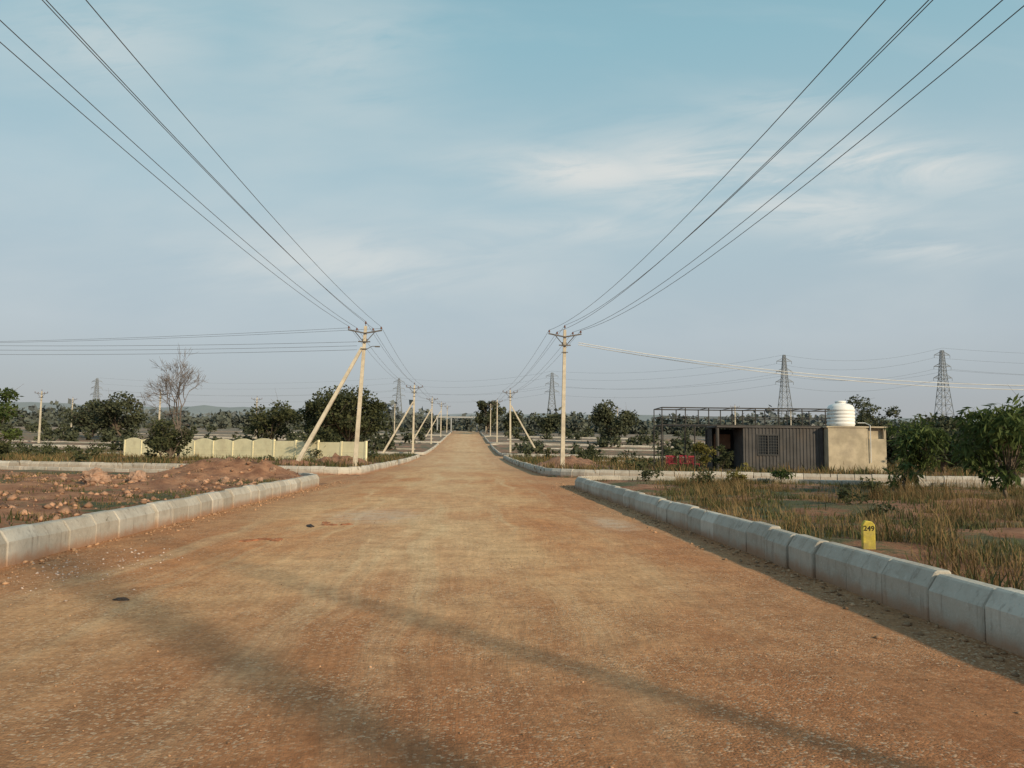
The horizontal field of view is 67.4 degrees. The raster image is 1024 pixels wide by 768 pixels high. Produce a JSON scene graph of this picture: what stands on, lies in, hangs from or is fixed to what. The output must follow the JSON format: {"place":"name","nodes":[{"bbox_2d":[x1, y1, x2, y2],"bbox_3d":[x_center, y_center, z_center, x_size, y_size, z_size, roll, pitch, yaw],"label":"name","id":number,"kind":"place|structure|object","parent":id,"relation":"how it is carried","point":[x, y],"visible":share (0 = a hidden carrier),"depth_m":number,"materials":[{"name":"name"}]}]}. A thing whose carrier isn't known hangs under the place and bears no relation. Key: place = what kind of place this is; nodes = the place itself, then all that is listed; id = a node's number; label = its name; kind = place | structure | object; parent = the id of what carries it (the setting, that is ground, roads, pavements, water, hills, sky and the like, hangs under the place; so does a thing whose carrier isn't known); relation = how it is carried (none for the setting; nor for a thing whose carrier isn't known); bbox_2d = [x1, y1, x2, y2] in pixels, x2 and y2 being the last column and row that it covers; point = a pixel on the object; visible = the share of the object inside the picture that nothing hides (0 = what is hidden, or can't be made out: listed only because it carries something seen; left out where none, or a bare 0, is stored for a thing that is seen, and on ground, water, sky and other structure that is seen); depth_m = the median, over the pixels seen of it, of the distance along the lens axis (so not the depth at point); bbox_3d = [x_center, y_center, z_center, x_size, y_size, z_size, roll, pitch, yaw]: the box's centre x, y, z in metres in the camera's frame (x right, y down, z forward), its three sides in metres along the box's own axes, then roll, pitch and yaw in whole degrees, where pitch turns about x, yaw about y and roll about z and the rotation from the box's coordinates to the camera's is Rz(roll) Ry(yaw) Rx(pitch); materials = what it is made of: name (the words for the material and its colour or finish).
{"place":"outdoors","nodes":[
{"label":"outdoors","id":0,"kind":"place"},
{"bbox_2d":[5,545,211,606],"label":"gravel","id":1,"kind":"structure","parent":0,"point":[57,573],"depth_m":9.21,"materials":[{"name":"gravel"}]},
{"bbox_2d":[0,402,979,423],"bbox_3d":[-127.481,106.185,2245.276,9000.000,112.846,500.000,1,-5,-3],"label":"distant hills","id":2,"kind":"structure","parent":0,"point":[201,409],"depth_m":2412.12,"materials":[{"name":"plant"}]},
{"bbox_2d":[0,431,1023,767],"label":"dirt road","id":3,"kind":"structure","parent":0,"point":[192,707],"depth_m":5.67,"materials":[{"name":"soil"}]},
{"bbox_2d":[112,597,129,600],"bbox_3d":[-3.752,2.077,7.356,0.195,0.069,0.087,-1,-5,13],"label":"debris clod","id":4,"kind":"object","parent":3,"relation":"on","point":[121,599],"visible":0.62,"depth_m":7.34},
{"bbox_2d":[0,426,1023,588],"bbox_3d":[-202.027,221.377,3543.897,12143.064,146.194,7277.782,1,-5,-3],"label":"ground","id":5,"kind":"structure","parent":0,"point":[159,482],"depth_m":21.07,"materials":[{"name":"soil"}]},
{"bbox_2d":[0,440,14,453],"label":"thorn bush","id":6,"kind":"object","parent":5,"relation":"on","point":[5,447],"visible":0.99,"depth_m":48.03,"materials":[{"name":"green plant"}]},
{"bbox_2d":[0,385,29,441],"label":"broadleaf tree","id":7,"kind":"object","parent":5,"relation":"on","point":[6,394],"visible":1,"depth_m":39.53,"materials":[{"name":"green plant"}]},
{"bbox_2d":[37,391,45,442],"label":"utility pole","id":8,"kind":"object","parent":5,"relation":"on","point":[39,428],"visible":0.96,"depth_m":125.69,"materials":[{"name":"concrete"}]},
{"bbox_2d":[58,401,120,436],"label":"broadleaf tree","id":9,"kind":"object","parent":5,"relation":"on","point":[80,418],"visible":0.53,"depth_m":157.84,"materials":[{"name":"green plant"}]},
{"bbox_2d":[80,467,111,484],"bbox_3d":[-12.216,2.766,22.600,0.617,0.632,0.838,-2,-5,29],"label":"boulder","id":10,"kind":"object","parent":5,"relation":"on","point":[95,475],"visible":0.78,"depth_m":22.35,"materials":[{"name":"stone"}]},
{"bbox_2d":[90,378,101,399],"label":"transmission tower","id":11,"kind":"structure","parent":5,"relation":"on","point":[97,381],"depth_m":681.96,"materials":[{"name":"metal"}]},
{"bbox_2d":[96,378,392,402],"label":"transmission line","id":12,"kind":"object","parent":11,"relation":"attached to","point":[236,402],"visible":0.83,"depth_m":657.97,"materials":[{"name":"metal"}]},
{"bbox_2d":[85,389,148,435],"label":"broadleaf tree","id":13,"kind":"object","parent":5,"relation":"on","point":[110,409],"visible":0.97,"depth_m":145.38,"materials":[{"name":"green plant"}]},
{"bbox_2d":[127,470,147,481],"bbox_3d":[-11.264,2.845,23.058,0.695,0.545,0.568,-4,-7,43],"label":"boulder","id":14,"kind":"object","parent":5,"relation":"on","point":[136,476],"visible":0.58,"depth_m":22.84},
{"bbox_2d":[0,471,281,526],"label":"green grass","id":15,"kind":"structure","parent":5,"relation":"on","point":[144,494],"depth_m":18.17,"materials":[{"name":"plant"}]},
{"bbox_2d":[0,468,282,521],"bbox_3d":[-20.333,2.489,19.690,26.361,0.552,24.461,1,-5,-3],"label":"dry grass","id":16,"kind":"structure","parent":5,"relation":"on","point":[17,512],"depth_m":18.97,"materials":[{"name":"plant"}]},
{"bbox_2d":[0,456,297,521],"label":"gravel","id":17,"kind":"structure","parent":5,"relation":"on","point":[65,510],"depth_m":18.40,"materials":[{"name":"stone"}]},
{"bbox_2d":[0,466,318,567],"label":"kerb","id":18,"kind":"structure","parent":5,"relation":"on","point":[22,543],"depth_m":12.72,"materials":[{"name":"concrete"}]},
{"bbox_2d":[143,428,176,455],"bbox_3d":[-25.746,4.399,56.316,2.564,2.615,2.737,3,-5,-23],"label":"thorn bush","id":19,"kind":"object","parent":5,"relation":"on","point":[155,434],"visible":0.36,"depth_m":56.02,"materials":[{"name":"green plant"}]},
{"bbox_2d":[134,344,207,459],"bbox_3d":[-23.898,1.266,54.314,4.861,8.522,7.393,4,-6,-32],"label":"bare tree","id":20,"kind":"object","parent":5,"relation":"on","point":[167,386],"visible":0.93,"depth_m":54.28,"materials":[{"name":"grey plant"}]},
{"bbox_2d":[149,418,195,457],"bbox_3d":[-23.211,3.902,52.367,3.080,3.136,2.748,4,-6,-35],"label":"thorn bush","id":21,"kind":"object","parent":5,"relation":"on","point":[165,441],"visible":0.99,"depth_m":52.33,"materials":[{"name":"green plant"}]},
{"bbox_2d":[4,440,414,449],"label":"kerb","id":22,"kind":"structure","parent":5,"relation":"on","point":[114,442],"depth_m":129.90,"materials":[{"name":"concrete"}]},
{"bbox_2d":[0,445,419,474],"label":"kerb","id":23,"kind":"structure","parent":5,"relation":"on","point":[322,470],"depth_m":43.61,"materials":[{"name":"concrete"}]},
{"bbox_2d":[30,431,432,438],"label":"kerb","id":24,"kind":"structure","parent":5,"relation":"on","point":[217,434],"depth_m":185.14,"materials":[{"name":"concrete"}]},
{"bbox_2d":[32,437,438,454],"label":"kerb","id":25,"kind":"structure","parent":5,"relation":"on","point":[429,450],"depth_m":114.05,"materials":[{"name":"concrete"}]},
{"bbox_2d":[125,438,364,459],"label":"panels","id":26,"kind":"object","parent":5,"relation":"on","point":[262,447],"visible":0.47,"depth_m":62.66,"materials":[{"name":"beige paint"}]},
{"bbox_2d":[123,439,367,460],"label":"posts and ribs","id":27,"kind":"object","parent":26,"relation":"attached to","point":[340,452],"visible":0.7,"depth_m":61.63,"materials":[{"name":"beige paint"}]},
{"bbox_2d":[246,390,299,440],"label":"broadleaf tree","id":28,"kind":"object","parent":5,"relation":"on","point":[264,424],"visible":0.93,"depth_m":114.40,"materials":[{"name":"green plant"}]},
{"bbox_2d":[180,431,446,442],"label":"kerb","id":29,"kind":"structure","parent":5,"relation":"on","point":[443,439],"depth_m":167.47,"materials":[{"name":"concrete"}]},
{"bbox_2d":[293,394,341,440],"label":"broadleaf tree","id":30,"kind":"object","parent":5,"relation":"on","point":[307,415],"visible":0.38,"depth_m":110.29,"materials":[{"name":"green plant"}]},
{"bbox_2d":[302,425,342,457],"bbox_3d":[-14.879,4.640,60.051,3.340,3.064,2.843,1,-5,-3],"label":"thorn bush","id":31,"kind":"object","parent":5,"relation":"on","point":[329,436],"visible":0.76,"depth_m":60.11,"materials":[{"name":"green plant"}]},
{"bbox_2d":[296,321,381,465],"bbox_3d":[-10.749,0.747,46.998,5.311,9.526,0.770,2,-5,-19],"label":"utility pole","id":32,"kind":"object","parent":5,"relation":"on","point":[363,348],"visible":0.91,"depth_m":47.36,"materials":[{"name":"concrete"}]},
{"bbox_2d":[0,342,335,354],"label":"power line","id":33,"kind":"object","parent":32,"relation":"attached to","point":[174,349],"visible":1,"depth_m":49.34,"materials":[{"name":"metal"}]},
{"bbox_2d":[0,0,379,326],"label":"power line","id":34,"kind":"object","parent":32,"relation":"attached to","point":[173,138],"visible":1,"depth_m":16.25,"materials":[{"name":"metal"}]},
{"bbox_2d":[0,328,379,342],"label":"power line","id":35,"kind":"object","parent":32,"relation":"attached to","point":[181,337],"visible":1,"depth_m":50.18,"materials":[{"name":"metal"}]},
{"bbox_2d":[350,322,420,384],"bbox_3d":[-10.789,-1.611,72.814,2.021,1.264,50.141,1,-5,-4],"label":"power line","id":36,"kind":"object","parent":32,"relation":"attached to","point":[384,350],"visible":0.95,"depth_m":57.59,"materials":[{"name":"metal"}]},
{"bbox_2d":[310,385,394,441],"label":"broadleaf tree","id":37,"kind":"object","parent":5,"relation":"on","point":[337,419],"visible":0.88,"depth_m":102.76,"materials":[{"name":"green plant"}]},
{"bbox_2d":[392,378,404,416],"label":"transmission tower","id":38,"kind":"structure","parent":5,"relation":"on","point":[400,388],"depth_m":636.65,"materials":[{"name":"metal"}]},
{"bbox_2d":[382,383,422,453],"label":"utility pole","id":39,"kind":"object","parent":5,"relation":"on","point":[397,428],"visible":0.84,"depth_m":97.15,"materials":[{"name":"concrete"}]},
{"bbox_2d":[414,398,437,443],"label":"utility pole","id":40,"kind":"object","parent":5,"relation":"on","point":[425,419],"visible":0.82,"depth_m":145.05,"materials":[{"name":"concrete"}]},
{"bbox_2d":[425,401,443,436],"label":"utility pole","id":41,"kind":"object","parent":5,"relation":"on","point":[441,406],"visible":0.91,"depth_m":194.95,"materials":[{"name":"concrete"}]},
{"bbox_2d":[0,418,899,455],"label":"scrub vegetation","id":42,"kind":"object","parent":5,"relation":"on","point":[109,435],"visible":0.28,"depth_m":142.98,"materials":[{"name":"green plant"}]},
{"bbox_2d":[436,416,477,431],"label":"entrance gateway","id":43,"kind":"object","parent":5,"relation":"on","point":[451,417],"visible":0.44,"depth_m":273.82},
{"bbox_2d":[1,401,939,434],"bbox_3d":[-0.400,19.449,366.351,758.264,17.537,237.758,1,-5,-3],"label":"tree line","id":44,"kind":"object","parent":5,"relation":"on","point":[225,420],"visible":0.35,"depth_m":279.86,"materials":[{"name":"plant"}]},
{"bbox_2d":[474,400,505,433],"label":"broadleaf tree","id":45,"kind":"object","parent":5,"relation":"on","point":[482,405],"visible":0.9,"depth_m":241.30,"materials":[{"name":"green plant"}]},
{"bbox_2d":[492,400,501,441],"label":"utility pole","id":46,"kind":"object","parent":5,"relation":"on","point":[497,422],"visible":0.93,"depth_m":156.85,"materials":[{"name":"concrete"}]},
{"bbox_2d":[20,399,974,425],"bbox_3d":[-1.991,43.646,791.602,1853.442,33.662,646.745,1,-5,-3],"label":"tree line","id":47,"kind":"object","parent":5,"relation":"on","point":[410,412],"visible":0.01,"depth_m":509.44,"materials":[{"name":"plant"}]},
{"bbox_2d":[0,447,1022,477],"bbox_3d":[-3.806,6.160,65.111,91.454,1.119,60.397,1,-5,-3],"label":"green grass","id":48,"kind":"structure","parent":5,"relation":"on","point":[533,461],"depth_m":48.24,"materials":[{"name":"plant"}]},
{"bbox_2d":[5,439,1017,470],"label":"scrub vegetation","id":49,"kind":"object","parent":5,"relation":"on","point":[47,450],"visible":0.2,"depth_m":65.28,"materials":[{"name":"green plant"}]},
{"bbox_2d":[0,450,1023,477],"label":"dry grass","id":50,"kind":"structure","parent":5,"relation":"on","point":[105,454],"depth_m":47.26,"materials":[{"name":"plant"}]},
{"bbox_2d":[501,409,523,429],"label":"broadleaf tree","id":51,"kind":"object","parent":5,"relation":"on","point":[515,422],"visible":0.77,"depth_m":248.72,"materials":[{"name":"green plant"}]},
{"bbox_2d":[504,388,535,451],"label":"utility pole","id":52,"kind":"object","parent":5,"relation":"on","point":[510,400],"visible":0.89,"depth_m":106.96,"materials":[{"name":"concrete"}]},
{"bbox_2d":[530,411,567,435],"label":"broadleaf tree","id":53,"kind":"object","parent":5,"relation":"on","point":[551,423],"visible":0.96,"depth_m":219.46,"materials":[{"name":"green plant"}]},
{"bbox_2d":[545,373,558,413],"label":"transmission tower","id":54,"kind":"structure","parent":5,"relation":"on","point":[552,383],"depth_m":563.69,"materials":[{"name":"metal"}]},
{"bbox_2d":[393,371,550,401],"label":"transmission line","id":55,"kind":"object","parent":54,"relation":"attached to","point":[470,394],"visible":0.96,"depth_m":603.94,"materials":[{"name":"metal"}]},
{"bbox_2d":[480,431,627,438],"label":"kerb","id":56,"kind":"structure","parent":5,"relation":"on","point":[542,436],"depth_m":207.33,"materials":[{"name":"concrete"}]},
{"bbox_2d":[548,325,581,464],"bbox_3d":[3.301,0.972,48.329,2.130,9.462,0.345,1,-5,-3],"label":"utility pole","id":57,"kind":"object","parent":5,"relation":"on","point":[562,447],"visible":0.9,"depth_m":48.30,"materials":[{"name":"concrete"}]},
{"bbox_2d":[507,328,578,388],"bbox_3d":[1.551,-1.183,78.011,2.021,1.378,59.135,1,-5,-3],"label":"power line","id":58,"kind":"object","parent":57,"relation":"attached to","point":[538,358],"visible":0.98,"depth_m":62.92,"materials":[{"name":"metal"}]},
{"bbox_2d":[550,0,1023,331],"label":"power line","id":59,"kind":"object","parent":57,"relation":"attached to","point":[798,133],"visible":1,"depth_m":14.57,"materials":[{"name":"metal"}]},
{"bbox_2d":[484,436,672,446],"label":"kerb","id":60,"kind":"structure","parent":5,"relation":"on","point":[486,439],"depth_m":153.09,"materials":[{"name":"concrete"}]},
{"bbox_2d":[490,443,672,457],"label":"kerb","id":61,"kind":"structure","parent":5,"relation":"on","point":[497,452],"depth_m":109.43,"materials":[{"name":"concrete"}]},
{"bbox_2d":[543,448,659,450],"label":"kerb","id":62,"kind":"structure","parent":5,"relation":"on","point":[609,449],"depth_m":125.45,"materials":[{"name":"concrete"}]},
{"bbox_2d":[507,439,704,442],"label":"kerb","id":63,"kind":"structure","parent":5,"relation":"on","point":[581,440],"depth_m":175.36,"materials":[{"name":"concrete"}]},
{"bbox_2d":[589,397,640,440],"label":"broadleaf tree","id":64,"kind":"object","parent":5,"relation":"on","point":[604,416],"visible":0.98,"depth_m":159.25,"materials":[{"name":"green plant"}]},
{"bbox_2d":[638,467,663,480],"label":"weed bush","id":65,"kind":"object","parent":5,"relation":"on","point":[646,475],"visible":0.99,"depth_m":28.65,"materials":[{"name":"green plant"}]},
{"bbox_2d":[665,455,676,466],"bbox_3d":[9.318,4.641,45.014,0.534,0.907,0.557,2,-5,-15],"label":"plastic chair","id":66,"kind":"object","parent":5,"relation":"on","point":[669,461],"visible":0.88,"depth_m":45.21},
{"bbox_2d":[679,455,688,470],"bbox_3d":[10.040,4.616,44.857,0.534,0.907,0.557,0,-5,2],"label":"plastic chair","id":67,"kind":"object","parent":5,"relation":"on","point":[685,458],"visible":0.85,"depth_m":45.07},
{"bbox_2d":[687,466,715,485],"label":"weed bush","id":68,"kind":"object","parent":5,"relation":"on","point":[706,476],"visible":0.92,"depth_m":24.69,"materials":[{"name":"green plant"}]},
{"bbox_2d":[690,441,716,471],"bbox_3d":[10.411,3.865,41.495,1.580,1.902,1.385,-1,-5,18],"label":"weed bush","id":69,"kind":"object","parent":5,"relation":"on","point":[699,447],"visible":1,"depth_m":41.30,"materials":[{"name":"green plant"}]},
{"bbox_2d":[711,444,733,468],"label":"weed bush","id":70,"kind":"object","parent":5,"relation":"on","point":[724,456],"visible":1,"depth_m":42.14,"materials":[{"name":"green plant"}]},
{"bbox_2d":[725,462,751,481],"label":"weed bush","id":71,"kind":"object","parent":5,"relation":"on","point":[735,473],"visible":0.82,"depth_m":26.78,"materials":[{"name":"green plant"}]},
{"bbox_2d":[503,455,1023,483],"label":"kerb","id":72,"kind":"structure","parent":5,"relation":"on","point":[556,472],"depth_m":37.62,"materials":[{"name":"concrete"}]},
{"bbox_2d":[653,401,886,472],"bbox_3d":[15.110,3.278,45.568,12.859,4.590,3.235,1,-5,0],"label":"site cabin","id":73,"kind":"object","parent":5,"relation":"on","point":[838,439],"visible":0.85,"depth_m":44.59,"materials":[{"name":"grey metal"}]},
{"bbox_2d":[757,434,778,455],"bbox_3d":[14.870,3.541,44.589,1.270,1.230,0.062,1,-5,0],"label":"window frame and grille","id":74,"kind":"structure","parent":73,"relation":"in","point":[777,435],"depth_m":44.57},
{"bbox_2d":[758,435,777,454],"bbox_3d":[14.870,3.546,44.649,1.140,1.100,0.010,1,-5,0],"label":"window glass","id":75,"kind":"structure","parent":73,"relation":"in","point":[772,450],"depth_m":44.64,"materials":[{"name":"grey"}]},
{"bbox_2d":[769,464,794,482],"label":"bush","id":76,"kind":"object","parent":5,"relation":"on","point":[779,474],"visible":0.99,"depth_m":28.38,"materials":[{"name":"green plant"}]},
{"bbox_2d":[775,355,793,421],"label":"transmission tower","id":77,"kind":"structure","parent":5,"relation":"on","point":[786,369],"depth_m":441.35,"materials":[{"name":"metal"}]},
{"bbox_2d":[551,355,791,397],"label":"transmission line","id":78,"kind":"object","parent":77,"relation":"attached to","point":[676,386],"visible":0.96,"depth_m":486.56,"materials":[{"name":"metal"}]},
{"bbox_2d":[776,351,950,391],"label":"transmission line","id":79,"kind":"object","parent":77,"relation":"attached to","point":[856,380],"visible":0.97,"depth_m":428.13,"materials":[{"name":"metal"}]},
{"bbox_2d":[575,475,1023,656],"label":"kerb","id":80,"kind":"structure","parent":5,"relation":"on","point":[991,614],"depth_m":8.04,"materials":[{"name":"concrete"}]},
{"bbox_2d":[586,466,1023,590],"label":"dry grass","id":81,"kind":"structure","parent":5,"relation":"on","point":[968,556],"depth_m":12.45,"materials":[{"name":"plant"}]},
{"bbox_2d":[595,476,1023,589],"bbox_3d":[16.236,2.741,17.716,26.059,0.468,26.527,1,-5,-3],"label":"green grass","id":82,"kind":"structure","parent":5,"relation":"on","point":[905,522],"depth_m":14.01,"materials":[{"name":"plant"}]},
{"bbox_2d":[834,487,869,504],"bbox_3d":[7.642,2.559,17.391,0.853,0.453,0.539,4,-6,-33],"label":"weed bush","id":83,"kind":"object","parent":5,"relation":"on","point":[841,493],"visible":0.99,"depth_m":17.34,"materials":[{"name":"green plant"}]},
{"bbox_2d":[861,520,875,548],"bbox_3d":[4.380,1.861,9.442,0.144,0.359,0.094,0,-5,11],"label":"plot marker stone","id":84,"kind":"object","parent":5,"relation":"on","point":[867,534],"visible":1,"depth_m":9.40,"materials":[{"name":"yellow paint"}]},
{"bbox_2d":[845,394,900,427],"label":"neem tree","id":85,"kind":"object","parent":5,"relation":"on","point":[863,417],"visible":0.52,"depth_m":84.76,"materials":[{"name":"green plant"}]},
{"bbox_2d":[858,476,888,497],"bbox_3d":[9.292,2.722,19.799,0.707,0.674,0.976,0,-5,12],"label":"weed bush","id":86,"kind":"object","parent":5,"relation":"on","point":[871,484],"visible":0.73,"depth_m":19.74,"materials":[{"name":"green plant"}]},
{"bbox_2d":[862,499,897,518],"bbox_3d":[6.569,2.266,13.718,0.545,0.437,0.548,1,-5,-3],"label":"weed bush","id":87,"kind":"object","parent":5,"relation":"on","point":[888,505],"visible":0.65,"depth_m":13.67,"materials":[{"name":"green plant"}]},
{"bbox_2d":[879,426,901,464],"bbox_3d":[25.657,4.490,53.514,3.782,3.124,3.224,-3,-6,39],"label":"roadside tree","id":88,"kind":"object","parent":5,"relation":"on","point":[890,450],"visible":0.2,"depth_m":52.62,"materials":[{"name":"green plant"}]},
{"bbox_2d":[882,462,924,488],"bbox_3d":[11.527,2.789,22.683,1.198,1.041,0.880,-1,-5,18],"label":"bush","id":89,"kind":"object","parent":5,"relation":"on","point":[905,466],"visible":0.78,"depth_m":22.61,"materials":[{"name":"green plant"}]},
{"bbox_2d":[884,414,958,483],"bbox_3d":[14.205,2.328,26.631,2.297,2.597,2.506,-2,-5,24],"label":"mango sapling","id":90,"kind":"object","parent":5,"relation":"on","point":[915,454],"visible":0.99,"depth_m":26.37,"materials":[{"name":"green plant"}]},
{"bbox_2d":[897,411,963,467],"bbox_3d":[29.712,4.007,53.671,4.162,4.151,5.458,2,-5,-16],"label":"roadside tree","id":91,"kind":"object","parent":5,"relation":"on","point":[941,421],"visible":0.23,"depth_m":52.84,"materials":[{"name":"green plant"}]},
{"bbox_2d":[933,350,954,417],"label":"transmission tower","id":92,"kind":"structure","parent":5,"relation":"on","point":[941,355],"depth_m":415.56,"materials":[{"name":"metal"}]},
{"bbox_2d":[937,348,1023,386],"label":"transmission line","id":93,"kind":"object","parent":92,"relation":"hanging from","point":[977,371],"visible":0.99,"depth_m":409.78,"materials":[{"name":"metal"}]},
{"bbox_2d":[922,430,974,473],"bbox_3d":[24.226,3.852,42.909,3.054,2.591,3.129,-2,-5,28],"label":"roadside tree","id":94,"kind":"object","parent":5,"relation":"on","point":[947,454],"visible":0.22,"depth_m":42.73,"materials":[{"name":"green plant"}]},
{"bbox_2d":[944,428,993,460],"bbox_3d":[28.311,3.408,45.620,3.802,4.006,4.595,5,-6,-40],"label":"roadside tree","id":95,"kind":"object","parent":5,"relation":"on","point":[962,432],"depth_m":46.19,"materials":[{"name":"green plant"}]},
{"bbox_2d":[944,385,1023,498],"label":"mango sapling","id":96,"kind":"object","parent":5,"relation":"on","point":[1002,431],"visible":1,"depth_m":21.18,"materials":[{"name":"green plant"}]},
{"bbox_2d":[978,402,1023,487],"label":"mango sapling","id":97,"kind":"object","parent":5,"relation":"on","point":[1020,465],"visible":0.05,"depth_m":26.69,"materials":[{"name":"green plant"}]},
{"bbox_3d":[55.427,1.428,47.258,2.130,9.460,0.345,1,-5,-3],"label":"utility pole","id":98,"kind":"object","parent":5,"relation":"on","visible":0},
{"bbox_2d":[578,342,1023,389],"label":"service cable","id":99,"kind":"object","parent":98,"relation":"attached to","point":[803,373],"visible":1,"depth_m":48.28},
{"bbox_2d":[0,481,1023,713],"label":"gravel","id":100,"kind":"structure","parent":0,"point":[985,654],"depth_m":10.11,"materials":[{"name":"gravel"}]},
{"bbox_2d":[0,500,1023,767],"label":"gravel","id":101,"kind":"structure","parent":0,"point":[422,616],"depth_m":5.89,"materials":[{"name":"gravel"}]},
{"bbox_2d":[0,0,1023,418],"label":"sky","id":102,"kind":"structure","parent":0,"point":[473,176],"materials":[{"name":"blue"}]},
{"bbox_2d":[318,475,777,484],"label":"cross street","id":103,"kind":"structure","parent":0,"point":[334,478],"depth_m":36.17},
{"bbox_2d":[439,412,714,416],"bbox_3d":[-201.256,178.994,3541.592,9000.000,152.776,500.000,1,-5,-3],"label":"distant hills","id":104,"kind":"structure","parent":0,"point":[520,414],"depth_m":3782.97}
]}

